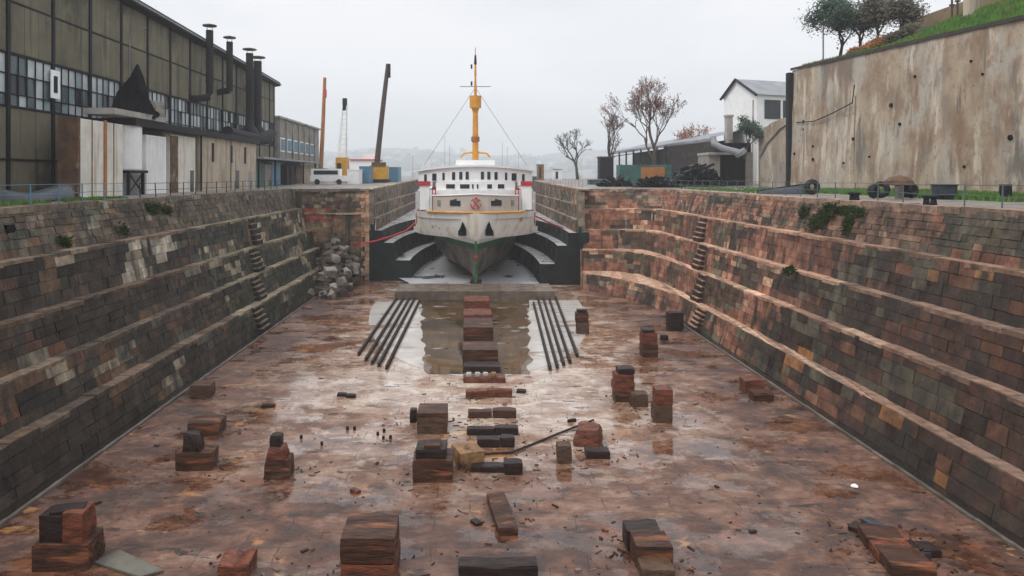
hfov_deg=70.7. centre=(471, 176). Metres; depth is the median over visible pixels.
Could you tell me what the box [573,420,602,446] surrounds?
keel block
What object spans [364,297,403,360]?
slip rail
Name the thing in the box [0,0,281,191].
factory hall
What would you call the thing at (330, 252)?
rubble stone
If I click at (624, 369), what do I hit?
keel block
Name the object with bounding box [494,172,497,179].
window
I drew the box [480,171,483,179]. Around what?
window
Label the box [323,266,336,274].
rubble stone
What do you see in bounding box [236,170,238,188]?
door
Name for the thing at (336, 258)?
rubble stone
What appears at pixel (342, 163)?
lattice crane
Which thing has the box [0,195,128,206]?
quay grass
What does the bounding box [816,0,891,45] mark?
evergreen tree
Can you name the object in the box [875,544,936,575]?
timber board
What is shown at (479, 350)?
keel block
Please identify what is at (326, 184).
quay
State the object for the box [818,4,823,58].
lamp post
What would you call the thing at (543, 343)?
slip rail
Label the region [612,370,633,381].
keel block
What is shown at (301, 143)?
window
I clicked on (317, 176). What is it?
van
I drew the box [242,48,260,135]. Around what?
flue pipe
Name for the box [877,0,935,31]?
thin tree
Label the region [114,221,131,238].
wall weed
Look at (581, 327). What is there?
keel block
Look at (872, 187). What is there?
tyre
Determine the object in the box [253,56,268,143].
flue pipe
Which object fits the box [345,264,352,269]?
rubble stone
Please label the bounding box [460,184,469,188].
window
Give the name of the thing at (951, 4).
fence post
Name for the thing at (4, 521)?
drain kerb
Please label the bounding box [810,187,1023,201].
wall foot grass
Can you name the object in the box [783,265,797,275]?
wall weed
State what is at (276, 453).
keel block
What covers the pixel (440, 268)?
dock floor
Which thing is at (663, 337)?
keel block
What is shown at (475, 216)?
ferry
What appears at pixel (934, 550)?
keel block
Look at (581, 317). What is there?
keel block
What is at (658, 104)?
bare tree
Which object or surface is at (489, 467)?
timber beam
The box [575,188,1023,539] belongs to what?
dock wall
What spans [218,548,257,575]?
keel block
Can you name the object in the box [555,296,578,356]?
slip rail
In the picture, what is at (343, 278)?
rubble stone
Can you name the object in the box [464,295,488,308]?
keel block
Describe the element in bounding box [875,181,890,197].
tyre
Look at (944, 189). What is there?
broken crate
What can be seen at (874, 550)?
timber board
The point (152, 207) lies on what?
wall weed
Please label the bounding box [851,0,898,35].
thin tree
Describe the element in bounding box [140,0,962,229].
sky
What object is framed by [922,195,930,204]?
bollard
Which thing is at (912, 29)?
bush
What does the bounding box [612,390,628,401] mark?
keel block
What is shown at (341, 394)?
timber scrap
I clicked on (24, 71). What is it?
window
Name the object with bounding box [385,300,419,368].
slip rail
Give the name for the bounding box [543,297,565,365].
slip rail
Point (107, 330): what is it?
dock wall
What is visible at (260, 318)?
stone stairs
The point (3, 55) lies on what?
window
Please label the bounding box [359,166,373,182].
container
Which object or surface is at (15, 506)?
gutter channel
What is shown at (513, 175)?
window
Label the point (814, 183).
tyre
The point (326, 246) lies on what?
rubble stone
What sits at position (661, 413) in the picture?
keel block
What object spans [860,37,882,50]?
bush
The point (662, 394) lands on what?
keel block
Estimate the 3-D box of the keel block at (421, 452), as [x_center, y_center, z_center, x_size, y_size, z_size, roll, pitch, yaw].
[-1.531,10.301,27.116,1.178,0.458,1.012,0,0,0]
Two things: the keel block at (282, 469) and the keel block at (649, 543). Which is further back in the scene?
the keel block at (282, 469)
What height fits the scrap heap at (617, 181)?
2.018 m
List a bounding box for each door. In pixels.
[147,136,164,193]
[170,135,177,192]
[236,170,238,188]
[249,172,251,187]
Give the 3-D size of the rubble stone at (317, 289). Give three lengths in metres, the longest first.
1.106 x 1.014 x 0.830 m
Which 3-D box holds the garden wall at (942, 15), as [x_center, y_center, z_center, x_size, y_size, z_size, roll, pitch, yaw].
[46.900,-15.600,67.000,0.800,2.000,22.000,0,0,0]
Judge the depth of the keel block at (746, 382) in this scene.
37.82 m
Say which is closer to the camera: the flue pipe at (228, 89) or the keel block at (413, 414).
the keel block at (413, 414)
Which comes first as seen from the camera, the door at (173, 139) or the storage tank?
the storage tank
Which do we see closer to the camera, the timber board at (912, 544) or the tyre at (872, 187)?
the timber board at (912, 544)
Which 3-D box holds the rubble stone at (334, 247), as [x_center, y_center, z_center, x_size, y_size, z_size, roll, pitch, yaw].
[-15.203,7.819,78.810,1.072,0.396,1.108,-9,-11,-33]
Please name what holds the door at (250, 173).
in the annex
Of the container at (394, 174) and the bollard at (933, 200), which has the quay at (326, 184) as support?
the container at (394, 174)
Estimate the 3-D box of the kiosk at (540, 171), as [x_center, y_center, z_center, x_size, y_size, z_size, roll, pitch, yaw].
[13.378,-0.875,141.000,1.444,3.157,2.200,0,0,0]
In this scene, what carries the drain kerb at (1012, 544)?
on the dock floor at (294, 516)
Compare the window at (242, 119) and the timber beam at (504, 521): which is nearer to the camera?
the timber beam at (504, 521)
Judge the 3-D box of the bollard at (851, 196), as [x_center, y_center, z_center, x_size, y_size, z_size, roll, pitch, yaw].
[22.300,1.130,42.253,0.400,0.500,0.400,0,0,0]
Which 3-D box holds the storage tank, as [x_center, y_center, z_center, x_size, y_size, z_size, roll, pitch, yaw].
[-27.400,-1.300,56.100,3.100,5.400,3.100,0,0,0]
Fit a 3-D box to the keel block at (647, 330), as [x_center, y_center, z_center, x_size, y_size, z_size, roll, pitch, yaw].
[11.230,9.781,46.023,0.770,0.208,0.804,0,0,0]
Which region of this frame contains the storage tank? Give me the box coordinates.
[123,125,147,194]
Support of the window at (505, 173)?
in the ferry
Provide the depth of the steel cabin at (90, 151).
49.26 m
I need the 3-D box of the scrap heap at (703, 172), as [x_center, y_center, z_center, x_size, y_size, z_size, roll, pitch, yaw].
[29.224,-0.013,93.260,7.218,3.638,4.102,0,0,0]
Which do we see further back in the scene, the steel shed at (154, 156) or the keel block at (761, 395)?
the steel shed at (154, 156)
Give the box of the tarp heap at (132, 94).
[108,64,158,115]
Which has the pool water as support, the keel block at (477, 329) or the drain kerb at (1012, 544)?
the keel block at (477, 329)
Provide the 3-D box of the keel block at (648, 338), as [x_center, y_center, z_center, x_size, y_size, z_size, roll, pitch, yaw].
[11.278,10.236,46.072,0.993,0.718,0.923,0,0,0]
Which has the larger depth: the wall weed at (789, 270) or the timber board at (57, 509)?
the wall weed at (789, 270)
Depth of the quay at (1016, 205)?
48.70 m
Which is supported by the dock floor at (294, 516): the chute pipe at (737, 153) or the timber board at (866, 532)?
the timber board at (866, 532)
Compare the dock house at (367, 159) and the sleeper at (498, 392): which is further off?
the dock house at (367, 159)
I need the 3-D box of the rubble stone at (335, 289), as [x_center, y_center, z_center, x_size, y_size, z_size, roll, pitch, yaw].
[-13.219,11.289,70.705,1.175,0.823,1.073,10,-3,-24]
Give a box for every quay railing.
[0,183,124,204]
[139,180,280,197]
[539,179,582,187]
[669,180,1023,207]
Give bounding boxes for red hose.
[364,222,415,243]
[536,216,563,227]
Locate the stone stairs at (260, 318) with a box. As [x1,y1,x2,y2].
[248,217,270,332]
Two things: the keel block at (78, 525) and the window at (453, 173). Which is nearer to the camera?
the keel block at (78, 525)
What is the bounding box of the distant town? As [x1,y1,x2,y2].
[319,147,631,178]
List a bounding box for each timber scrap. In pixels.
[261,403,275,407]
[337,392,346,396]
[346,394,355,397]
[350,487,360,493]
[470,518,482,526]
[516,388,525,393]
[567,418,575,422]
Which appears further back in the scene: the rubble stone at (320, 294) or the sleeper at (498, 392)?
the rubble stone at (320, 294)
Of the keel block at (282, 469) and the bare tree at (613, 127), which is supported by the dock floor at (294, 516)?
the keel block at (282, 469)
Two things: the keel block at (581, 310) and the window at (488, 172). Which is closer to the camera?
the keel block at (581, 310)
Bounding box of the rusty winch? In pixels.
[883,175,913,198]
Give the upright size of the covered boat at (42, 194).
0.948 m
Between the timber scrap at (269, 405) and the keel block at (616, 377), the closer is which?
the timber scrap at (269, 405)
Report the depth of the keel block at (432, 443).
26.91 m
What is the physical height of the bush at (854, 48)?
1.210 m
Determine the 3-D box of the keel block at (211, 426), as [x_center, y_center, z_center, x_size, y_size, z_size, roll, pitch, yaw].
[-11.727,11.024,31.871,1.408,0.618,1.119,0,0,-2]
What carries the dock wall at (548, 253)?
on the dock floor at (294, 516)
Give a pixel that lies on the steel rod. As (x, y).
(529, 445)
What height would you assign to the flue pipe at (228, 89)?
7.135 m
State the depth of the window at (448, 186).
82.44 m
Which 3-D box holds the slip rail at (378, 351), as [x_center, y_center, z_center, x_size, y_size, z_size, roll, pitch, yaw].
[-6.024,11.435,56.518,0.182,0.474,25.426,0,0,0]
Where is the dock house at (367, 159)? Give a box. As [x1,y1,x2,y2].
[349,154,382,168]
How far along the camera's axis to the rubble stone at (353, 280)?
76.87 m
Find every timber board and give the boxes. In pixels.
[49,501,87,515]
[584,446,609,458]
[848,521,860,533]
[857,523,905,548]
[861,517,931,558]
[868,539,909,562]
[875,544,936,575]
[897,529,909,541]
[908,541,923,550]
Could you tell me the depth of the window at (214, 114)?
83.96 m
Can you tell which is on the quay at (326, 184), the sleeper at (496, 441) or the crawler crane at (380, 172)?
the crawler crane at (380, 172)
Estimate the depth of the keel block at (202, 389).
36.83 m
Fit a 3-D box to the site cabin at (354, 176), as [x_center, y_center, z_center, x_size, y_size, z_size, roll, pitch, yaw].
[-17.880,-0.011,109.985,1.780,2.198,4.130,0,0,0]
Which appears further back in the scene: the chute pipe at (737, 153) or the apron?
the chute pipe at (737, 153)
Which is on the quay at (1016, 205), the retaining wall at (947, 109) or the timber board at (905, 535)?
the retaining wall at (947, 109)
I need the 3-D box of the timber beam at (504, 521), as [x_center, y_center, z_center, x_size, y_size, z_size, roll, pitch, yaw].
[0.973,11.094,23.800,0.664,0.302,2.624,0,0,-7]
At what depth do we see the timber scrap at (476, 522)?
23.25 m
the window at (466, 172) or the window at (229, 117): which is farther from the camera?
the window at (229, 117)
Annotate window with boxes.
[0,51,6,104]
[11,54,51,111]
[55,65,88,116]
[92,75,120,117]
[149,91,169,123]
[172,97,189,126]
[191,102,206,129]
[208,106,221,132]
[224,111,235,127]
[237,114,245,129]
[262,121,268,144]
[270,123,273,145]
[281,138,284,151]
[287,139,291,152]
[294,140,297,153]
[300,141,302,153]
[305,143,308,154]
[311,144,313,155]
[432,173,436,180]
[446,184,454,188]
[452,172,455,179]
[459,171,462,179]
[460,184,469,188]
[465,171,468,179]
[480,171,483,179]
[487,171,490,179]
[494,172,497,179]
[497,184,504,188]
[504,172,507,180]
[511,173,516,180]
[765,100,780,118]
[783,100,785,117]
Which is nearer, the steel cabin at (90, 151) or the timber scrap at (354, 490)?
the timber scrap at (354, 490)
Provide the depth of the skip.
104.00 m
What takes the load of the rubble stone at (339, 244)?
on the rubble stone at (344, 248)
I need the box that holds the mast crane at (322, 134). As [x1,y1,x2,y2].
[316,77,327,168]
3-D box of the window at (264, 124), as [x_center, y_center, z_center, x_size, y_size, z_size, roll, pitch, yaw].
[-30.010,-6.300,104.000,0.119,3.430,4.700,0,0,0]
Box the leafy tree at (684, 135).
[671,123,714,140]
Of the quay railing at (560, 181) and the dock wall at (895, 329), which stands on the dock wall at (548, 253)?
the quay railing at (560, 181)
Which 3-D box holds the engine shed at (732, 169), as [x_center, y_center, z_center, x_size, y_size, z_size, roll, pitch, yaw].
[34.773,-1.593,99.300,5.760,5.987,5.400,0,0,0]
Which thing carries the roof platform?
on the annex
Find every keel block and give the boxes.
[31,526,105,571]
[39,503,62,542]
[62,503,96,543]
[175,444,218,470]
[182,429,204,451]
[187,415,226,436]
[190,380,214,398]
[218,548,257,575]
[263,453,293,479]
[265,442,288,460]
[270,432,283,445]
[339,513,398,563]
[340,537,400,575]
[410,407,416,422]
[412,448,453,482]
[415,440,446,459]
[417,403,447,417]
[417,413,447,433]
[424,438,440,447]
[451,441,483,470]
[462,341,497,363]
[463,309,491,323]
[463,318,492,340]
[463,361,500,372]
[463,373,504,382]
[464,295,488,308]
[470,279,481,283]
[503,458,522,474]
[556,440,571,463]
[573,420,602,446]
[575,311,588,321]
[575,321,589,333]
[577,308,586,312]
[611,379,634,392]
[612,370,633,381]
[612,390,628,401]
[616,365,634,373]
[622,519,659,550]
[629,390,647,406]
[630,529,672,567]
[637,557,674,575]
[639,330,657,343]
[639,342,657,357]
[641,327,654,332]
[651,401,672,422]
[652,385,672,405]
[660,334,667,340]
[666,311,683,330]
[739,375,765,392]
[748,388,773,401]
[913,541,940,557]
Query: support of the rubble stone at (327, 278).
on the rubble stone
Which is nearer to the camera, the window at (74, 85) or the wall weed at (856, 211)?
the wall weed at (856, 211)
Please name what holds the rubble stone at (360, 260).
on the rubble stone
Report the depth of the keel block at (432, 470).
26.48 m
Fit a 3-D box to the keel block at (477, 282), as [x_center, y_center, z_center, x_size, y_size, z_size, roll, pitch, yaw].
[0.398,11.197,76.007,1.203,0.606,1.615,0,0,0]
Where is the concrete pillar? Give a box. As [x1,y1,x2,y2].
[724,115,733,142]
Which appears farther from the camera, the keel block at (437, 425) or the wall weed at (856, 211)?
the wall weed at (856, 211)
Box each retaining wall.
[758,117,785,186]
[786,15,1023,192]
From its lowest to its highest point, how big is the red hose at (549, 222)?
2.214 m
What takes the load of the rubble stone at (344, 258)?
on the rubble stone
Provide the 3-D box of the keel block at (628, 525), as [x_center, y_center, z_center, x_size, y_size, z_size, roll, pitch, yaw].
[5.167,10.911,21.921,1.070,0.649,0.844,0,0,0]
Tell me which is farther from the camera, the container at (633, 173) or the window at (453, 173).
the container at (633, 173)
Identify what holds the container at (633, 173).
on the quay at (1016, 205)
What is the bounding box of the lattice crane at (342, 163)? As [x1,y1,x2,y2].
[334,98,348,181]
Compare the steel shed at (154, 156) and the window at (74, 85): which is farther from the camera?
the steel shed at (154, 156)
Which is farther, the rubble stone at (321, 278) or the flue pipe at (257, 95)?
the flue pipe at (257, 95)
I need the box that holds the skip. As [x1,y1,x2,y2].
[587,179,602,184]
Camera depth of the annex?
73.26 m
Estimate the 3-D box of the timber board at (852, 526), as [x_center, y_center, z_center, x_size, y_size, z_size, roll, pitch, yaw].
[12.566,11.141,22.505,0.562,0.194,1.398,0,0,-38]
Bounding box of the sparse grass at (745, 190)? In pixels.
[668,186,822,193]
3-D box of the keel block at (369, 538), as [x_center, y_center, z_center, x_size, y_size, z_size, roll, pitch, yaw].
[-2.859,10.160,20.298,1.526,0.704,1.529,0,0,0]
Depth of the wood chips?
25.37 m
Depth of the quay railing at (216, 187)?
55.97 m
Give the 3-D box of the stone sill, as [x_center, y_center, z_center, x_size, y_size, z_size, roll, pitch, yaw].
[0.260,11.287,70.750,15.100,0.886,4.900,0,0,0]
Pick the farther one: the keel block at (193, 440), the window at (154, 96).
the window at (154, 96)
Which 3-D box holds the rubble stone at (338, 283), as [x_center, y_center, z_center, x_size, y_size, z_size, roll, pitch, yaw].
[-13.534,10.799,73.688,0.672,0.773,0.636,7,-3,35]
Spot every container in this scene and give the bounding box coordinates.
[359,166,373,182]
[389,167,401,181]
[616,164,671,183]
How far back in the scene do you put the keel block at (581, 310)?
52.67 m
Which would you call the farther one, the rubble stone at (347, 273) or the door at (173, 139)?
the rubble stone at (347, 273)
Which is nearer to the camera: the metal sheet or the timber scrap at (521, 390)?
the metal sheet
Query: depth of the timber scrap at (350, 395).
36.97 m
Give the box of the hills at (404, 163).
[323,147,644,178]
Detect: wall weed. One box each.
[54,235,73,247]
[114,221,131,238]
[145,200,161,216]
[160,203,174,216]
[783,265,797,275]
[797,205,810,218]
[802,200,841,232]
[835,204,867,217]
[838,213,854,235]
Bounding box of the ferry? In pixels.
[414,47,537,281]
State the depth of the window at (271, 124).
108.37 m
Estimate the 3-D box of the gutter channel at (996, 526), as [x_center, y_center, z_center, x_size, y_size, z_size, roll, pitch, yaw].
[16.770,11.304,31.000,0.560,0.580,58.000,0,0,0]
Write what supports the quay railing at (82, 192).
on the dock wall at (107, 330)
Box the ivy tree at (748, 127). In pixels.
[734,113,764,158]
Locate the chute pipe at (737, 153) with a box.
[709,136,746,157]
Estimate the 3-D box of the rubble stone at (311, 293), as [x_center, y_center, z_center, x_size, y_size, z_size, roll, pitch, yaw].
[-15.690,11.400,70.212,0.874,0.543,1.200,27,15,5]
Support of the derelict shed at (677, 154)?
on the quay at (1016, 205)
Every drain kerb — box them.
[0,296,317,526]
[665,313,1023,554]
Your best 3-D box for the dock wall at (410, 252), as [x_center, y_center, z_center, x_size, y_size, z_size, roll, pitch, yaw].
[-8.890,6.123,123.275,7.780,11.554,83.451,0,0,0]
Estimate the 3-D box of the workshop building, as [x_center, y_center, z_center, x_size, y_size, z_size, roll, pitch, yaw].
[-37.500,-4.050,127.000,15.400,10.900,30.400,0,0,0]
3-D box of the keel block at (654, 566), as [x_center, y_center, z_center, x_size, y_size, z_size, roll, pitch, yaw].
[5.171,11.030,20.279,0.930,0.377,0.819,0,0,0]
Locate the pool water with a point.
(441, 329)
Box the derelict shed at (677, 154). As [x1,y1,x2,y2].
[612,130,736,177]
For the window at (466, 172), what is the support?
in the ferry
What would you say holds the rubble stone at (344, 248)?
on the rubble stone
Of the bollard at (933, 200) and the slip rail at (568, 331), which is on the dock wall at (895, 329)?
the bollard at (933, 200)
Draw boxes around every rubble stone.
[307,288,314,297]
[314,286,323,295]
[315,274,326,282]
[316,258,321,265]
[318,290,326,296]
[319,271,332,282]
[321,248,335,259]
[323,243,331,249]
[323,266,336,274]
[324,257,331,261]
[327,245,338,249]
[327,271,339,280]
[327,287,336,297]
[331,232,343,238]
[331,238,340,243]
[331,287,339,296]
[332,241,345,246]
[332,254,340,262]
[332,264,343,273]
[335,251,343,258]
[336,278,342,285]
[336,287,347,296]
[337,276,346,284]
[337,285,350,290]
[339,245,348,251]
[341,255,352,262]
[342,270,350,277]
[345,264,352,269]
[347,247,356,252]
[348,252,360,256]
[350,262,359,269]
[350,277,357,282]
[352,257,362,262]
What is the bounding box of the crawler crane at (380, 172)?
[369,64,390,182]
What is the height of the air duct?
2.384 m
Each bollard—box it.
[848,192,853,199]
[853,192,860,199]
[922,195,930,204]
[929,195,938,204]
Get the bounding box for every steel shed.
[123,135,165,193]
[166,134,194,192]
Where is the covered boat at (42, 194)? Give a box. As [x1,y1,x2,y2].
[0,185,73,201]
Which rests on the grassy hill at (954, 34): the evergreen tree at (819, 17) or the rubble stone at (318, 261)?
the evergreen tree at (819, 17)
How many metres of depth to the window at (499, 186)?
82.47 m
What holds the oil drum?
on the quay at (1016, 205)
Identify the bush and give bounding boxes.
[846,45,868,56]
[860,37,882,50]
[867,33,900,47]
[882,30,908,41]
[894,22,925,36]
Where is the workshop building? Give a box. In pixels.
[275,116,320,168]
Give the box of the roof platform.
[83,108,165,122]
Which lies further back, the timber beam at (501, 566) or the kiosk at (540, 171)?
the kiosk at (540, 171)
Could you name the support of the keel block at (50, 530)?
on the keel block at (87, 553)
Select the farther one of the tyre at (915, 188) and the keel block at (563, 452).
the tyre at (915, 188)
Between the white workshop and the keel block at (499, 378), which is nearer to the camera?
the keel block at (499, 378)
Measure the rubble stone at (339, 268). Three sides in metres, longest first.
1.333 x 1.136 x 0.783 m
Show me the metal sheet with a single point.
(121, 561)
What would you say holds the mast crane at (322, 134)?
on the quay at (326, 184)
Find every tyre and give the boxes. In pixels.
[804,179,819,194]
[867,184,879,197]
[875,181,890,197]
[909,185,918,197]
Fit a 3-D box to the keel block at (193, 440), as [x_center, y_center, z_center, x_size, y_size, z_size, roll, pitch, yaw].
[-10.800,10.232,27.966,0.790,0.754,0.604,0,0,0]
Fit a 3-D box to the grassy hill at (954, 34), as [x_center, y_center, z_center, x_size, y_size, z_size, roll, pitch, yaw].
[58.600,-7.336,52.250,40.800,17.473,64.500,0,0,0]
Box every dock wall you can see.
[0,188,321,511]
[292,188,369,279]
[360,178,439,280]
[508,180,592,284]
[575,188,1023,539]
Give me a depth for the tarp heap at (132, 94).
57.16 m
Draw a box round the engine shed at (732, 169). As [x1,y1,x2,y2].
[697,143,752,185]
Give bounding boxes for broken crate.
[932,184,958,199]
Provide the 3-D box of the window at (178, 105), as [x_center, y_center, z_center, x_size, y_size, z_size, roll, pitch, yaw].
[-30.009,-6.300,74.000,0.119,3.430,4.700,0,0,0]
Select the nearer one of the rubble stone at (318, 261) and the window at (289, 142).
the rubble stone at (318, 261)
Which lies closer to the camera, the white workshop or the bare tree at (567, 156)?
the white workshop
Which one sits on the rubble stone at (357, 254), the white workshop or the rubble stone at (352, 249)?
the rubble stone at (352, 249)
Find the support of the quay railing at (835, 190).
on the quay at (1016, 205)
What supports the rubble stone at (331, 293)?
on the dock floor at (294, 516)
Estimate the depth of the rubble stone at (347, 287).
72.79 m
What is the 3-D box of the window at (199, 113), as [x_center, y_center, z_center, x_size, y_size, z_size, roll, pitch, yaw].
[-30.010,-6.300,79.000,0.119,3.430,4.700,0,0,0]
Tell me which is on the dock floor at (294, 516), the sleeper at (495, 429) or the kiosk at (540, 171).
the sleeper at (495, 429)
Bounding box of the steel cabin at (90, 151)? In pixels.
[58,116,122,197]
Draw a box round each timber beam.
[458,556,537,575]
[471,462,503,472]
[487,491,517,535]
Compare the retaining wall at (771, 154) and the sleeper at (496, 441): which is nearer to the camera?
the sleeper at (496, 441)
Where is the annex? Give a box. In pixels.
[82,118,259,190]
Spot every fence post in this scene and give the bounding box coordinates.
[949,0,954,16]
[955,0,960,15]
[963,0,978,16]
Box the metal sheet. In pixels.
[94,550,163,575]
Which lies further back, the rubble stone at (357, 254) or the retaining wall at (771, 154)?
the retaining wall at (771, 154)
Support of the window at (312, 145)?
in the workshop building
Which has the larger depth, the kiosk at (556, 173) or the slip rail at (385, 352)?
the kiosk at (556, 173)
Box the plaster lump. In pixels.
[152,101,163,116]
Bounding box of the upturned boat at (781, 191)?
[756,184,807,193]
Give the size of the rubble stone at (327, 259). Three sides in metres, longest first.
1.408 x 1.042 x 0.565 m
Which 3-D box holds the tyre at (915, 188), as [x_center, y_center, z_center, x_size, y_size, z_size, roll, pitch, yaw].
[28.670,0.890,47.000,1.020,1.020,0.442,0,0,-17]
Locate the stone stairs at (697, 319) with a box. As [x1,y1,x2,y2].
[688,217,706,331]
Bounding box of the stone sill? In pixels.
[395,283,553,299]
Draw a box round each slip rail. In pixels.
[357,297,396,355]
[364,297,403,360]
[371,297,409,363]
[377,297,414,366]
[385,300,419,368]
[533,301,551,369]
[537,297,558,367]
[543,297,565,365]
[548,297,571,363]
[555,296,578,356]
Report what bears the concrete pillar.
on the quay at (1016, 205)
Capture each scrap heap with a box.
[593,175,633,186]
[631,175,682,187]
[670,163,726,186]
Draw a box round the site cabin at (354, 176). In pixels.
[347,169,362,183]
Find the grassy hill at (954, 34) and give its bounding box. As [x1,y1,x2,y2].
[800,6,1022,68]
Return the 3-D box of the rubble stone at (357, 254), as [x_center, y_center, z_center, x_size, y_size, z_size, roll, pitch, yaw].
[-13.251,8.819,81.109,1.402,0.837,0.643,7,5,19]
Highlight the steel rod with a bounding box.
[484,419,593,454]
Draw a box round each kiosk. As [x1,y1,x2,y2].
[536,164,544,179]
[552,169,561,179]
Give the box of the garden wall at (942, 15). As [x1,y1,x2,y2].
[904,0,999,27]
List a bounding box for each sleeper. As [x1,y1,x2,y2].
[466,387,512,397]
[466,424,517,435]
[468,407,515,417]
[476,433,514,447]
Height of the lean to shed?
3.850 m
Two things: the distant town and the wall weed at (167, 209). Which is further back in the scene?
the distant town
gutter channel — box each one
[0,298,311,520]
[684,321,1023,547]
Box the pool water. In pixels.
[418,300,532,373]
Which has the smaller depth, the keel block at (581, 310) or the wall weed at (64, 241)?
the wall weed at (64, 241)
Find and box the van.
[310,169,347,183]
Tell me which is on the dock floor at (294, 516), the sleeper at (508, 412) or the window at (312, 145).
the sleeper at (508, 412)
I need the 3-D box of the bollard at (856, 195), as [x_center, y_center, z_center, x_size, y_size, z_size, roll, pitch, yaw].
[22.300,1.130,41.726,0.400,0.500,0.400,0,0,0]
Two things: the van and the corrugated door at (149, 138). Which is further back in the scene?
the van
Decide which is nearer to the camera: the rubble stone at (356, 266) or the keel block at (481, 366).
the keel block at (481, 366)
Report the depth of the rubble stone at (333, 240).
79.92 m
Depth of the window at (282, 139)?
114.67 m
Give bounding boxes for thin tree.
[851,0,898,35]
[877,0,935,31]
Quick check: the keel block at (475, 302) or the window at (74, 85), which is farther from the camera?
the keel block at (475, 302)
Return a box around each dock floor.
[0,280,1023,575]
[400,251,538,283]
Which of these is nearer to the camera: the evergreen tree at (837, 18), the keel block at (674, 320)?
the keel block at (674, 320)
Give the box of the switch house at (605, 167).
[597,156,614,179]
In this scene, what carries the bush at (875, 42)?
on the grassy hill at (954, 34)
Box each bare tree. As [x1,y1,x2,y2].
[555,128,591,179]
[599,75,686,164]
[601,106,628,155]
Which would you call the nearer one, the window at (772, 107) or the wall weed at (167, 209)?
the wall weed at (167, 209)
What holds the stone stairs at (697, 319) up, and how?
on the dock floor at (294, 516)
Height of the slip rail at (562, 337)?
0.472 m
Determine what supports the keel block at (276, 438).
on the keel block at (276, 453)
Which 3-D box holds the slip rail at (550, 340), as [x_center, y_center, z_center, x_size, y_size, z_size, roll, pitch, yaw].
[5.702,11.430,56.044,0.182,0.484,26.402,0,0,3]
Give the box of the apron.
[369,300,585,375]
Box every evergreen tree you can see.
[797,0,885,55]
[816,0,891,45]
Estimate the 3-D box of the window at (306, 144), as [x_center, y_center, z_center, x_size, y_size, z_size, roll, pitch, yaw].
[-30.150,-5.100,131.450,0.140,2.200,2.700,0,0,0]
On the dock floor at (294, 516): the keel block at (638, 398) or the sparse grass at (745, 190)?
the keel block at (638, 398)
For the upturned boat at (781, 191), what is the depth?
57.58 m
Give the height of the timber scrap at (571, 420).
0.164 m
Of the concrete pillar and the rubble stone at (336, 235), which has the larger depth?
the concrete pillar
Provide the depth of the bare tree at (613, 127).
129.20 m
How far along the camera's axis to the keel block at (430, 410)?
31.97 m
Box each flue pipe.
[191,24,216,102]
[217,36,235,95]
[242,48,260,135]
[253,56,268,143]
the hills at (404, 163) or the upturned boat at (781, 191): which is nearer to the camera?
the upturned boat at (781, 191)
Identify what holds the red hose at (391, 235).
attached to the ferry
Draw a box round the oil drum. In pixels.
[999,184,1011,198]
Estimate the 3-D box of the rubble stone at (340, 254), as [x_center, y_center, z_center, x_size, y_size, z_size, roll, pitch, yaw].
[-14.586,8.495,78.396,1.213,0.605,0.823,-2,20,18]
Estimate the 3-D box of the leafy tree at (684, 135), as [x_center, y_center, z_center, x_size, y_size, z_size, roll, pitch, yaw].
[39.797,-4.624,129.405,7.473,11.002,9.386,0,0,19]
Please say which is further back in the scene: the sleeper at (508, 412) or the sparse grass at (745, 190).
the sparse grass at (745, 190)
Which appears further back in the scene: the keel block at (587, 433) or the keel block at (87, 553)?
the keel block at (587, 433)
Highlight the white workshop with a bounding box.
[719,78,785,182]
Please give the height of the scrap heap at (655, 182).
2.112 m
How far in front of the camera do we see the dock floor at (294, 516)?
26.98 m
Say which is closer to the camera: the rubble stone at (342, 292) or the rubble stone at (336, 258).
the rubble stone at (342, 292)
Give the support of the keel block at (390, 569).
on the dock floor at (294, 516)
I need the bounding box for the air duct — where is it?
[221,126,275,144]
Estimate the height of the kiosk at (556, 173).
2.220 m
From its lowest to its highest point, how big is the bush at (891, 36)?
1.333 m
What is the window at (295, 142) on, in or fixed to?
in the workshop building
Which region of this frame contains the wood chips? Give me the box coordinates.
[12,299,1022,575]
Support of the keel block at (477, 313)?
in the pool water
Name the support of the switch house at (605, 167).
on the quay at (1016, 205)
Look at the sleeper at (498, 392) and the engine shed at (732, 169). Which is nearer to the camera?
the sleeper at (498, 392)
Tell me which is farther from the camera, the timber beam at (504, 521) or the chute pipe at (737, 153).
the chute pipe at (737, 153)
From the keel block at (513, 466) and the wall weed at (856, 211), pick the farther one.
the wall weed at (856, 211)
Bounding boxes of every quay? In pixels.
[51,179,409,202]
[543,178,1023,208]
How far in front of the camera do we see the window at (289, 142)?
118.67 m
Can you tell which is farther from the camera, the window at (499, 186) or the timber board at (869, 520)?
the window at (499, 186)
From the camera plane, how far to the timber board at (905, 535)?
21.88 m
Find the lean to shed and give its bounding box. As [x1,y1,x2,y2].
[256,157,320,187]
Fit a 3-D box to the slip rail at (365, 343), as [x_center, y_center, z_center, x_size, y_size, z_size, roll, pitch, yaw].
[-7.218,11.446,57.639,0.182,0.452,23.184,0,0,0]
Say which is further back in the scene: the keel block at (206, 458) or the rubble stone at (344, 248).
the rubble stone at (344, 248)
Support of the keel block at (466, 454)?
on the dock floor at (294, 516)

